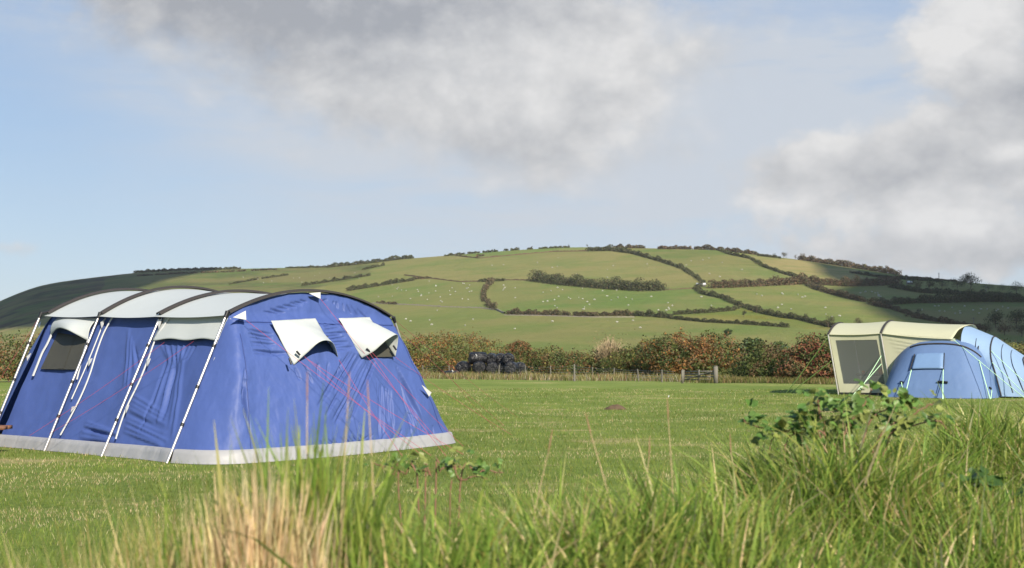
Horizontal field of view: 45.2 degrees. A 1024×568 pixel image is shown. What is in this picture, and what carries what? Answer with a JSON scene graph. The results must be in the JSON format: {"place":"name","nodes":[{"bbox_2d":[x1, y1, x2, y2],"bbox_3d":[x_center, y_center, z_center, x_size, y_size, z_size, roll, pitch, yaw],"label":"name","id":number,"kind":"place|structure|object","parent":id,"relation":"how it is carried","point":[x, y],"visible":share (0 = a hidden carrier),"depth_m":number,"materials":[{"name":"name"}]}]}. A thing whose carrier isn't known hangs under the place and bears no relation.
{"place":"outdoors","nodes":[
{"label":"outdoors","id":0,"kind":"place"},
{"bbox_2d":[0,459,295,567],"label":"verge grass","id":1,"kind":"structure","parent":0,"point":[137,561],"depth_m":2.33,"materials":[{"name":"plant"}]},
{"bbox_2d":[0,247,1023,374],"bbox_3d":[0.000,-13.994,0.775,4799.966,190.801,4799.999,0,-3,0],"label":"hills","id":2,"kind":"structure","parent":0,"point":[20,311],"depth_m":830.49,"materials":[{"name":"plant"}]},
{"bbox_2d":[133,266,240,272],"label":"hedgerow","id":3,"kind":"object","parent":2,"relation":"on","point":[183,269],"visible":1,"depth_m":1381.82,"materials":[{"name":"green plant"}]},
{"bbox_2d":[137,268,276,275],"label":"hedgerow","id":4,"kind":"object","parent":2,"relation":"on","point":[260,269],"visible":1,"depth_m":1316.21,"materials":[{"name":"green plant"}]},
{"bbox_2d":[229,273,288,283],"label":"hedgerow","id":5,"kind":"object","parent":2,"relation":"on","point":[256,278],"visible":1,"depth_m":1195.09,"materials":[{"name":"green plant"}]},
{"bbox_2d":[285,265,332,267],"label":"hedgerow","id":6,"kind":"object","parent":2,"relation":"on","point":[318,266],"visible":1,"depth_m":1351.21,"materials":[{"name":"green plant"}]},
{"bbox_2d":[302,273,370,285],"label":"hedgerow","id":7,"kind":"object","parent":2,"relation":"on","point":[333,279],"visible":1,"depth_m":1132.04,"materials":[{"name":"green plant"}]},
{"bbox_2d":[326,255,413,267],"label":"hedgerow","id":8,"kind":"object","parent":2,"relation":"on","point":[334,264],"visible":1,"depth_m":1339.96,"materials":[{"name":"green plant"}]},
{"bbox_2d":[362,262,384,269],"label":"hedgerow","id":9,"kind":"object","parent":2,"relation":"on","point":[374,266],"visible":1,"depth_m":1251.18,"materials":[{"name":"green plant"}]},
{"bbox_2d":[345,277,414,290],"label":"hedgerow","id":10,"kind":"object","parent":2,"relation":"on","point":[376,284],"visible":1,"depth_m":1028.85,"materials":[{"name":"green plant"}]},
{"bbox_2d":[372,302,494,309],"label":"stone wall","id":11,"kind":"structure","parent":2,"relation":"on","point":[434,306],"depth_m":795.90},
{"bbox_2d":[404,274,529,281],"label":"stone wall","id":12,"kind":"structure","parent":2,"relation":"on","point":[460,281],"depth_m":1002.05,"materials":[{"name":"stone"}]},
{"bbox_2d":[444,246,531,255],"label":"hedgerow","id":13,"kind":"object","parent":2,"relation":"on","point":[473,252],"visible":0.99,"depth_m":1317.93,"materials":[{"name":"green plant"}]},
{"bbox_2d":[480,277,497,309],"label":"hedgerow","id":14,"kind":"object","parent":2,"relation":"on","point":[486,285],"visible":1,"depth_m":835.92,"materials":[{"name":"green plant"}]},
{"bbox_2d":[477,278,505,281],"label":"hedgerow","id":15,"kind":"object","parent":2,"relation":"on","point":[485,279],"visible":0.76,"depth_m":974.47,"materials":[{"name":"green plant"}]},
{"bbox_2d":[455,250,587,257],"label":"stone wall","id":16,"kind":"structure","parent":2,"relation":"on","point":[521,253],"depth_m":1224.92,"materials":[{"name":"stone"}]},
{"bbox_2d":[505,307,560,314],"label":"hedgerow","id":17,"kind":"object","parent":2,"relation":"on","point":[516,311],"visible":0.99,"depth_m":680.98,"materials":[{"name":"green plant"}]},
{"bbox_2d":[530,246,569,248],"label":"hedgerow","id":18,"kind":"object","parent":2,"relation":"on","point":[545,247],"visible":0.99,"depth_m":1286.86,"materials":[{"name":"green plant"}]},
{"bbox_2d":[504,314,634,316],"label":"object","id":19,"kind":"structure","parent":2,"relation":"on","point":[568,316],"depth_m":656.41,"materials":[{"name":"plant"}]},
{"bbox_2d":[572,311,598,315],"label":"hedgerow","id":20,"kind":"object","parent":2,"relation":"on","point":[582,313],"visible":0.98,"depth_m":654.95,"materials":[{"name":"green plant"}]},
{"bbox_2d":[526,269,668,290],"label":"hedgerow","id":21,"kind":"object","parent":2,"relation":"on","point":[617,283],"visible":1,"depth_m":852.15,"materials":[{"name":"green plant"}]},
{"bbox_2d":[585,244,631,253],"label":"hedgerow","id":22,"kind":"object","parent":2,"relation":"on","point":[609,247],"visible":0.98,"depth_m":1193.66,"materials":[{"name":"green plant"}]},
{"bbox_2d":[599,309,634,315],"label":"hedgerow","id":23,"kind":"object","parent":2,"relation":"on","point":[622,313],"visible":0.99,"depth_m":647.41,"materials":[{"name":"green plant"}]},
{"bbox_2d":[614,243,645,247],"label":"hedgerow","id":24,"kind":"object","parent":2,"relation":"on","point":[632,246],"visible":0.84,"depth_m":1226.69,"materials":[{"name":"green plant"}]},
{"bbox_2d":[633,309,672,317],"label":"hedgerow","id":25,"kind":"object","parent":2,"relation":"on","point":[650,312],"visible":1,"depth_m":633.25,"materials":[{"name":"green plant"}]},
{"bbox_2d":[619,246,705,281],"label":"hedgerow","id":26,"kind":"object","parent":2,"relation":"on","point":[668,262],"visible":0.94,"depth_m":1029.34,"materials":[{"name":"green plant"}]},
{"bbox_2d":[657,245,692,248],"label":"hedgerow","id":27,"kind":"object","parent":2,"relation":"on","point":[676,247],"visible":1,"depth_m":1196.76,"materials":[{"name":"green plant"}]},
{"bbox_2d":[669,315,726,322],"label":"hedgerow","id":28,"kind":"object","parent":2,"relation":"on","point":[679,317],"visible":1,"depth_m":591.70,"materials":[{"name":"green plant"}]},
{"bbox_2d":[672,303,741,314],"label":"hedgerow","id":29,"kind":"object","parent":2,"relation":"on","point":[701,310],"visible":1,"depth_m":644.37,"materials":[{"name":"green plant"}]},
{"bbox_2d":[694,244,723,249],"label":"hedgerow","id":30,"kind":"object","parent":2,"relation":"on","point":[707,247],"visible":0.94,"depth_m":1176.09,"materials":[{"name":"green plant"}]},
{"bbox_2d":[693,280,746,307],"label":"hedgerow","id":31,"kind":"object","parent":2,"relation":"on","point":[696,287],"visible":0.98,"depth_m":752.31,"materials":[{"name":"green plant"}]},
{"bbox_2d":[727,342,745,365],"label":"tree","id":32,"kind":"object","parent":2,"relation":"on","point":[742,347],"visible":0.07,"depth_m":189.19,"materials":[{"name":"green plant"}]},
{"bbox_2d":[725,247,757,254],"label":"hedgerow","id":33,"kind":"object","parent":2,"relation":"on","point":[738,250],"visible":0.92,"depth_m":1141.91,"materials":[{"name":"green plant"}]},
{"bbox_2d":[742,337,767,360],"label":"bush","id":34,"kind":"object","parent":2,"relation":"on","point":[748,341],"visible":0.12,"depth_m":204.47,"materials":[{"name":"green plant"}]},
{"bbox_2d":[707,274,804,287],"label":"hedgerow","id":35,"kind":"object","parent":2,"relation":"on","point":[721,283],"visible":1,"depth_m":827.86,"materials":[{"name":"green plant"}]},
{"bbox_2d":[718,248,797,276],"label":"hedgerow","id":36,"kind":"object","parent":2,"relation":"on","point":[775,269],"visible":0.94,"depth_m":1011.71,"materials":[{"name":"green plant"}]},
{"bbox_2d":[727,319,789,327],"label":"hedgerow","id":37,"kind":"object","parent":2,"relation":"on","point":[763,323],"visible":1,"depth_m":563.84,"materials":[{"name":"green plant"}]},
{"bbox_2d":[757,253,780,257],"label":"hedgerow","id":38,"kind":"object","parent":2,"relation":"on","point":[767,255],"visible":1,"depth_m":1107.26,"materials":[{"name":"green plant"}]},
{"bbox_2d":[770,341,790,364],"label":"tree","id":39,"kind":"object","parent":2,"relation":"on","point":[783,345],"visible":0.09,"depth_m":213.30,"materials":[{"name":"green plant"}]},
{"bbox_2d":[744,304,834,326],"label":"hedgerow","id":40,"kind":"object","parent":2,"relation":"on","point":[790,315],"visible":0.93,"depth_m":607.40,"materials":[{"name":"green plant"}]},
{"bbox_2d":[823,316,835,327],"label":"hill tree","id":41,"kind":"object","parent":2,"relation":"on","point":[827,321],"visible":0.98,"depth_m":552.95,"materials":[{"name":"green plant"}]},
{"bbox_2d":[798,274,866,301],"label":"hedgerow","id":42,"kind":"object","parent":2,"relation":"on","point":[846,294],"visible":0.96,"depth_m":777.75,"materials":[{"name":"green plant"}]},
{"bbox_2d":[789,272,903,286],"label":"hedgerow","id":43,"kind":"object","parent":2,"relation":"on","point":[856,281],"visible":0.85,"depth_m":857.93,"materials":[{"name":"green plant"}]},
{"bbox_2d":[797,255,901,274],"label":"hedgerow","id":44,"kind":"object","parent":2,"relation":"on","point":[843,263],"visible":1,"depth_m":1049.42,"materials":[{"name":"green plant"}]},
{"bbox_2d":[866,296,918,304],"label":"hedgerow","id":45,"kind":"object","parent":2,"relation":"on","point":[898,300],"visible":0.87,"depth_m":721.79,"materials":[{"name":"green plant"}]},
{"bbox_2d":[871,300,925,314],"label":"hedgerow","id":46,"kind":"object","parent":2,"relation":"on","point":[886,306],"visible":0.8,"depth_m":677.96,"materials":[{"name":"green plant"}]},
{"bbox_2d":[849,271,948,281],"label":"hedgerow","id":47,"kind":"object","parent":2,"relation":"on","point":[886,276],"visible":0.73,"depth_m":945.11,"materials":[{"name":"green plant"}]},
{"bbox_2d":[910,279,922,286],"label":"hill tree","id":48,"kind":"object","parent":2,"relation":"on","point":[917,284],"visible":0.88,"depth_m":846.81,"materials":[{"name":"green plant"}]},
{"bbox_2d":[901,275,958,281],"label":"hedgerow","id":49,"kind":"object","parent":2,"relation":"on","point":[933,278],"visible":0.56,"depth_m":965.67,"materials":[{"name":"green plant"}]},
{"bbox_2d":[926,278,936,287],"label":"hill tree","id":50,"kind":"object","parent":2,"relation":"on","point":[931,284],"visible":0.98,"depth_m":849.32,"materials":[{"name":"green plant"}]},
{"bbox_2d":[904,310,984,329],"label":"hedgerow","id":51,"kind":"object","parent":2,"relation":"on","point":[939,319],"visible":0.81,"depth_m":593.61,"materials":[{"name":"green plant"}]},
{"bbox_2d":[888,283,1020,297],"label":"hedgerow","id":52,"kind":"object","parent":2,"relation":"on","point":[918,289],"visible":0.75,"depth_m":811.65,"materials":[{"name":"green plant"}]},
{"bbox_2d":[951,278,964,288],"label":"hill tree","id":53,"kind":"object","parent":2,"relation":"on","point":[957,282],"visible":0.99,"depth_m":860.92,"materials":[{"name":"green plant"}]},
{"bbox_2d":[915,291,1023,302],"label":"hedgerow","id":54,"kind":"object","parent":2,"relation":"on","point":[978,297],"visible":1,"depth_m":739.04,"materials":[{"name":"green plant"}]},
{"bbox_2d":[958,272,981,287],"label":"hill tree","id":55,"kind":"object","parent":2,"relation":"on","point":[969,277],"visible":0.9,"depth_m":869.41,"materials":[{"name":"green plant"}]},
{"bbox_2d":[982,322,993,332],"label":"hill tree","id":56,"kind":"object","parent":2,"relation":"on","point":[986,326],"visible":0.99,"depth_m":507.48,"materials":[{"name":"green plant"}]},
{"bbox_2d":[982,309,1004,327],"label":"hill tree","id":57,"kind":"object","parent":2,"relation":"on","point":[994,317],"visible":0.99,"depth_m":555.37,"materials":[{"name":"green plant"}]},
{"bbox_2d":[996,321,1014,334],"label":"hill tree","id":58,"kind":"object","parent":2,"relation":"on","point":[1005,327],"visible":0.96,"depth_m":504.41,"materials":[{"name":"green plant"}]},
{"bbox_2d":[1006,308,1023,328],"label":"hill tree","id":59,"kind":"object","parent":2,"relation":"on","point":[1018,319],"visible":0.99,"depth_m":544.58,"materials":[{"name":"green plant"}]},
{"bbox_2d":[1008,281,1023,292],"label":"hill tree","id":60,"kind":"object","parent":2,"relation":"on","point":[1013,286],"visible":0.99,"depth_m":813.53,"materials":[{"name":"green plant"}]},
{"bbox_2d":[1012,322,1023,336],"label":"hill tree","id":61,"kind":"object","parent":2,"relation":"on","point":[1021,329],"visible":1,"depth_m":492.82,"materials":[{"name":"green plant"}]},
{"bbox_2d":[0,375,1023,567],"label":"meadow","id":62,"kind":"structure","parent":0,"point":[484,385],"depth_m":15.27,"materials":[{"name":"plant"}]},
{"bbox_2d":[0,425,12,429],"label":"picnic table","id":63,"kind":"object","parent":62,"relation":"on","point":[3,427],"visible":1,"depth_m":15.99,"materials":[{"name":"brown wood"}]},
{"bbox_2d":[0,328,38,381],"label":"hedge","id":64,"kind":"object","parent":62,"relation":"on","point":[9,357],"visible":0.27,"depth_m":74.75,"materials":[{"name":"green plant"}]},
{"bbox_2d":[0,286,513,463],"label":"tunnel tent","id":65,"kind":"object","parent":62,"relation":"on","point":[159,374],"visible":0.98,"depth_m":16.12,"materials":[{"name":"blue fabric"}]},
{"bbox_2d":[41,333,85,368],"bbox_3d":[-6.287,0.942,17.355,0.950,0.521,0.239,-3,-4,39],"label":"window","id":66,"kind":"structure","parent":65,"relation":"in","point":[66,351],"depth_m":17.37,"materials":[{"name":"fabric"}]},
{"bbox_2d":[368,342,394,356],"bbox_3d":[-1.883,0.838,16.966,0.137,0.342,0.639,-3,-4,38],"label":"window","id":67,"kind":"structure","parent":65,"relation":"in","point":[383,350],"depth_m":17.02,"materials":[{"name":"fabric"}]},
{"bbox_2d":[306,374,307,490],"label":"seed stalk","id":68,"kind":"object","parent":62,"relation":"on","point":[307,419],"visible":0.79,"depth_m":2.49,"materials":[{"name":"plant"}]},
{"bbox_2d":[339,372,349,533],"bbox_3d":[-0.346,0.464,2.478,0.035,0.572,0.003,0,-3,0],"label":"seed stalk","id":69,"kind":"object","parent":62,"relation":"on","point":[344,451],"visible":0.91,"depth_m":2.48,"materials":[{"name":"plant"}]},
{"bbox_2d":[367,380,376,550],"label":"seed stalk","id":70,"kind":"object","parent":62,"relation":"on","point":[371,449],"visible":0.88,"depth_m":2.48,"materials":[{"name":"plant"}]},
{"bbox_2d":[401,327,509,373],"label":"bush","id":71,"kind":"object","parent":62,"relation":"on","point":[418,359],"visible":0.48,"depth_m":101.25,"materials":[{"name":"brown plant"}]},
{"bbox_2d":[472,361,485,373],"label":"silage bale","id":72,"kind":"object","parent":62,"relation":"on","point":[479,366],"visible":0.83,"depth_m":92.19,"materials":[{"name":"black"}]},
{"bbox_2d":[468,352,486,363],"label":"silage bale","id":73,"kind":"object","parent":72,"relation":"on","point":[473,357],"visible":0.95,"depth_m":92.95,"materials":[{"name":"black"}]},
{"bbox_2d":[486,362,498,373],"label":"silage bale","id":74,"kind":"object","parent":62,"relation":"on","point":[490,366],"visible":0.77,"depth_m":92.60,"materials":[{"name":"black"}]},
{"bbox_2d":[486,353,497,363],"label":"silage bale","id":75,"kind":"object","parent":74,"relation":"on","point":[491,357],"visible":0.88,"depth_m":93.24,"materials":[{"name":"black"}]},
{"bbox_2d":[498,361,504,374],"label":"silage bale","id":76,"kind":"object","parent":62,"relation":"on","point":[501,363],"visible":0.45,"depth_m":93.17,"materials":[{"name":"black"}]},
{"bbox_2d":[502,353,514,363],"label":"silage bale","id":77,"kind":"object","parent":76,"relation":"on","point":[507,357],"visible":0.91,"depth_m":92.84,"materials":[{"name":"black"}]},
{"bbox_2d":[504,361,518,374],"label":"silage bale","id":78,"kind":"object","parent":62,"relation":"on","point":[512,366],"visible":0.88,"depth_m":92.20,"materials":[{"name":"black"}]},
{"bbox_2d":[502,340,534,361],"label":"bush","id":79,"kind":"object","parent":62,"relation":"on","point":[513,346],"visible":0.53,"depth_m":105.52,"materials":[{"name":"brown plant"}]},
{"bbox_2d":[517,362,526,373],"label":"silage bale","id":80,"kind":"object","parent":62,"relation":"on","point":[521,367],"visible":0.52,"depth_m":93.68,"materials":[{"name":"black"}]},
{"bbox_2d":[533,428,552,521],"bbox_3d":[0.060,0.531,2.883,0.071,0.385,0.018,0,-3,0],"label":"seed stalk","id":81,"kind":"object","parent":62,"relation":"on","point":[543,470],"visible":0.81,"depth_m":2.89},
{"bbox_2d":[416,364,674,381],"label":"wire fence","id":82,"kind":"object","parent":62,"relation":"on","point":[574,368],"visible":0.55,"depth_m":77.96,"materials":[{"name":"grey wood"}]},
{"bbox_2d":[457,343,669,376],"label":"hedge","id":83,"kind":"object","parent":62,"relation":"on","point":[532,365],"visible":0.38,"depth_m":97.16,"materials":[{"name":"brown plant"}]},
{"bbox_2d":[585,412,611,511],"bbox_3d":[0.218,0.481,2.924,0.086,0.351,0.011,0,-3,0],"label":"seed stalk","id":84,"kind":"object","parent":62,"relation":"on","point":[598,460],"visible":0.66,"depth_m":2.93,"materials":[{"name":"plant"}]},
{"bbox_2d":[573,325,635,376],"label":"dry bush","id":85,"kind":"object","parent":62,"relation":"on","point":[605,349],"visible":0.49,"depth_m":94.58,"materials":[{"name":"beige plant"}]},
{"bbox_2d":[604,404,625,409],"bbox_3d":[2.425,2.893,28.810,0.600,0.155,0.480,0,-3,0],"label":"molehill","id":86,"kind":"object","parent":62,"relation":"on","point":[616,407],"visible":0.93,"depth_m":28.68,"materials":[{"name":"soil"}]},
{"bbox_2d":[601,335,660,377],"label":"bush","id":87,"kind":"object","parent":62,"relation":"on","point":[626,365],"visible":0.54,"depth_m":88.78,"materials":[{"name":"green plant"}]},
{"bbox_2d":[667,398,673,504],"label":"seed stalk","id":88,"kind":"object","parent":62,"relation":"on","point":[670,447],"visible":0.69,"depth_m":3.18,"materials":[{"name":"plant"}]},
{"bbox_2d":[630,326,745,375],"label":"bush","id":89,"kind":"object","parent":62,"relation":"on","point":[679,360],"visible":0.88,"depth_m":83.95,"materials":[{"name":"brown plant"}]},
{"bbox_2d":[684,370,713,381],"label":"field gate","id":90,"kind":"structure","parent":62,"relation":"on","point":[698,374],"depth_m":61.93,"materials":[{"name":"grey wood"}]},
{"bbox_2d":[713,366,717,382],"bbox_3d":[9.780,4.398,58.996,0.180,0.940,0.180,0,-3,0],"label":"gate post","id":91,"kind":"object","parent":62,"relation":"on","point":[715,370],"visible":0.82,"depth_m":58.91,"materials":[{"name":"grey wood"}]},
{"bbox_2d":[711,365,746,376],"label":"bush","id":92,"kind":"object","parent":62,"relation":"on","point":[726,372],"visible":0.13,"depth_m":70.97,"materials":[{"name":"green plant"}]},
{"bbox_2d":[729,339,806,378],"bbox_3d":[13.395,3.984,63.006,4.123,2.380,4.999,0,-3,0],"label":"bush","id":93,"kind":"object","parent":62,"relation":"on","point":[756,367],"visible":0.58,"depth_m":62.78,"materials":[{"name":"green plant"}]},
{"bbox_2d":[771,332,861,379],"bbox_3d":[15.020,3.678,59.972,4.664,2.717,4.016,-1,-3,15],"label":"bush","id":94,"kind":"object","parent":62,"relation":"on","point":[822,357],"visible":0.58,"depth_m":59.61,"materials":[{"name":"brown plant"}]},
{"bbox_2d":[857,374,882,379],"bbox_3d":[11.319,3.136,38.430,0.950,0.618,0.550,-2,-4,27],"label":"camp table","id":95,"kind":"object","parent":62,"relation":"on","point":[859,375],"visible":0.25,"depth_m":38.25,"materials":[{"name":"black plastic"}]},
{"bbox_2d":[786,320,1023,398],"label":"family tent","id":96,"kind":"object","parent":62,"relation":"on","point":[917,360],"visible":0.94,"depth_m":36.53,"materials":[{"name":"beige fabric"}]},
{"bbox_2d":[1001,338,1023,354],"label":"hedge","id":97,"kind":"object","parent":62,"relation":"on","point":[1020,348],"visible":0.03,"depth_m":72.12,"materials":[{"name":"green plant"}]},
{"bbox_2d":[0,0,1023,300],"label":"sky","id":98,"kind":"structure","parent":0,"point":[139,135],"materials":[{"name":"blue"}]},
{"bbox_2d":[419,368,740,381],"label":"verge grass","id":99,"kind":"structure","parent":0,"point":[541,377],"depth_m":77.69,"materials":[{"name":"plant"}]},
{"bbox_2d":[455,361,471,372],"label":"silage bale","id":100,"kind":"object","parent":99,"relation":"on","point":[462,366],"visible":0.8,"depth_m":92.22,"materials":[{"name":"black"}]},
{"bbox_2d":[680,376,861,384],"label":"verge grass","id":101,"kind":"structure","parent":0,"point":[779,380],"depth_m":58.43,"materials":[{"name":"plant"}]},
{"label":"earth bank","id":102,"kind":"structure","parent":0,"visible":0},
{"bbox_2d":[119,455,398,567],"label":"grass tuft","id":103,"kind":"object","parent":102,"relation":"on","point":[253,546],"visible":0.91,"depth_m":2.29,"materials":[{"name":"plant"}]},
{"bbox_2d":[154,381,551,567],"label":"grass tuft","id":104,"kind":"object","parent":102,"relation":"on","point":[321,489],"visible":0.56,"depth_m":2.45,"materials":[{"name":"plant"}]},
{"bbox_2d":[364,446,502,537],"bbox_3d":[-0.253,1.016,3.944,0.455,0.980,0.145,0,-3,0],"label":"bramble","id":105,"kind":"object","parent":102,"relation":"on","point":[451,468],"visible":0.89,"depth_m":3.97,"materials":[{"name":"green plant"}]},
{"bbox_2d":[737,378,962,464],"bbox_3d":[1.088,0.511,3.975,0.713,0.411,0.176,0,-3,0],"label":"bramble","id":106,"kind":"object","parent":102,"relation":"on","point":[905,401],"visible":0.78,"depth_m":3.97,"materials":[{"name":"green plant"}]},
{"bbox_2d":[922,467,1003,512],"bbox_3d":[1.440,0.755,3.965,0.283,0.327,0.203,0,-3,0],"label":"weed","id":107,"kind":"object","parent":102,"relation":"on","point":[972,472],"visible":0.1,"depth_m":3.93,"materials":[{"name":"green plant"}]},
{"bbox_2d":[966,466,1023,517],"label":"weed","id":108,"kind":"object","parent":102,"relation":"on","point":[998,477],"visible":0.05,"depth_m":3.96,"materials":[{"name":"green plant"}]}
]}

